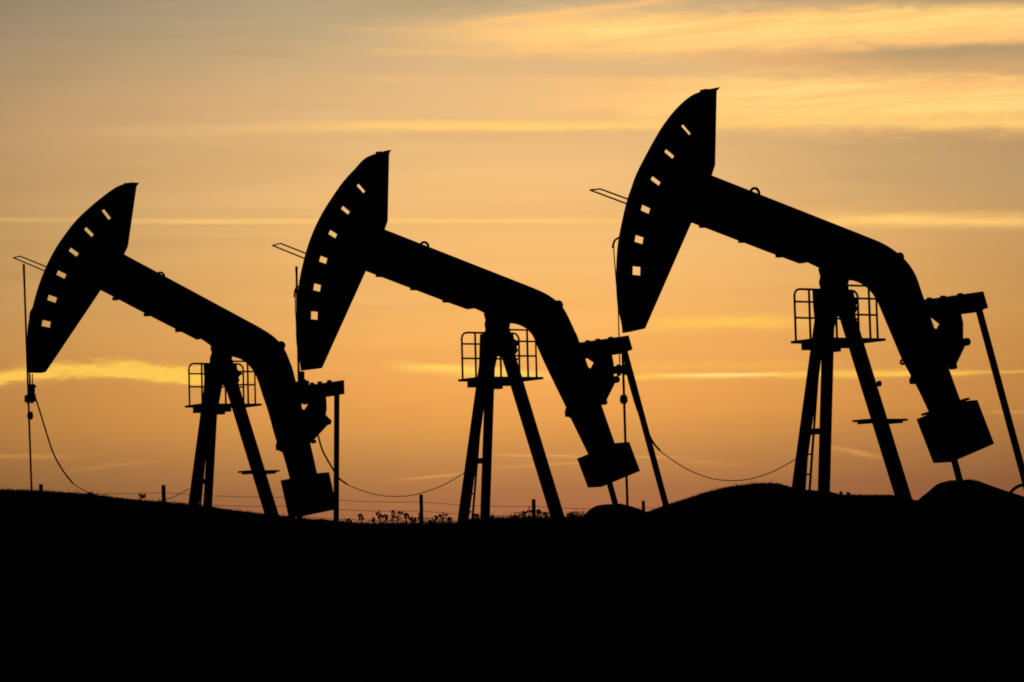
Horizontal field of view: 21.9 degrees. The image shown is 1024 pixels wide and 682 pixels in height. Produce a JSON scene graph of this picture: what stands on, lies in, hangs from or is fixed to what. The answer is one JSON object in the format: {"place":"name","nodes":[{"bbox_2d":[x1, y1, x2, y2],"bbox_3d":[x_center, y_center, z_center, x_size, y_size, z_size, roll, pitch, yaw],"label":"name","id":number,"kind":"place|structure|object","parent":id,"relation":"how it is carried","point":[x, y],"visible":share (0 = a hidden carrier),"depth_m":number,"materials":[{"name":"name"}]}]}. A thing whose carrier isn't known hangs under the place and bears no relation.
{"place":"outdoors","nodes":[
{"label":"outdoors","id":0,"kind":"place"},
{"bbox_2d":[0,480,1022,528],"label":"grass","id":1,"kind":"structure","parent":0,"point":[357,524],"depth_m":39.43,"materials":[{"name":"black plant"}]},
{"bbox_2d":[0,483,1023,681],"bbox_3d":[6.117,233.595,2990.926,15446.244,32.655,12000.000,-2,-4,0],"label":"ground","id":2,"kind":"structure","parent":0,"point":[768,584],"depth_m":26.48,"materials":[{"name":"black soil"}]},
{"bbox_2d":[13,182,344,520],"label":"pumpjack","id":3,"kind":"object","parent":2,"relation":"on","point":[97,264],"visible":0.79,"depth_m":64.19,"materials":[{"name":"metal"}]},
{"bbox_2d":[39,484,656,522],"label":"wire fence","id":4,"kind":"object","parent":2,"relation":"on","point":[163,492],"visible":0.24,"depth_m":75.60,"materials":[{"name":"metal"}]},
{"bbox_2d":[357,513,364,521],"bbox_3d":[-2.268,2.684,39.870,0.119,0.185,0.085,-2,-4,11],"label":"weed","id":5,"kind":"object","parent":2,"relation":"on","point":[361,515],"visible":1,"depth_m":39.87,"materials":[{"name":"black plant"}]},
{"bbox_2d":[375,511,381,522],"bbox_3d":[-1.996,2.666,39.870,0.124,0.218,0.095,-2,-4,0],"label":"weed","id":6,"kind":"object","parent":2,"relation":"on","point":[378,516],"visible":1,"depth_m":39.85,"materials":[{"name":"black plant"}]},
{"bbox_2d":[391,510,394,523],"bbox_3d":[-1.793,2.656,39.857,0.087,0.240,0.083,-1,-4,-13],"label":"weed","id":7,"kind":"object","parent":2,"relation":"on","point":[392,512],"visible":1,"depth_m":39.86,"materials":[{"name":"black plant"}]},
{"bbox_2d":[393,511,403,523],"bbox_3d":[-1.708,2.668,39.875,0.170,0.217,0.088,-2,-4,0],"label":"weed","id":8,"kind":"object","parent":2,"relation":"on","point":[398,513],"visible":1,"depth_m":39.86,"materials":[{"name":"black plant"}]},
{"bbox_2d":[403,513,409,522],"bbox_3d":[-1.584,2.680,39.875,0.113,0.192,0.103,-2,-4,0],"label":"weed","id":9,"kind":"object","parent":2,"relation":"on","point":[406,515],"visible":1,"depth_m":39.85,"materials":[{"name":"black plant"}]},
{"bbox_2d":[343,511,585,524],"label":"undergrowth","id":10,"kind":"object","parent":2,"relation":"on","point":[546,517],"visible":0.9,"depth_m":39.76,"materials":[{"name":"black plant"}]},
{"bbox_2d":[272,150,668,522],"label":"pumpjack","id":11,"kind":"object","parent":2,"relation":"on","point":[358,246],"visible":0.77,"depth_m":57.74,"materials":[{"name":"metal"}]},
{"bbox_2d":[589,87,1023,515],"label":"pumpjack","id":12,"kind":"object","parent":2,"relation":"on","point":[684,194],"visible":0.89,"depth_m":51.92,"materials":[{"name":"metal"}]},
{"bbox_2d":[0,0,1023,523],"label":"sky","id":13,"kind":"structure","parent":0,"point":[897,124],"materials":[{"name":"orange"}]}
]}

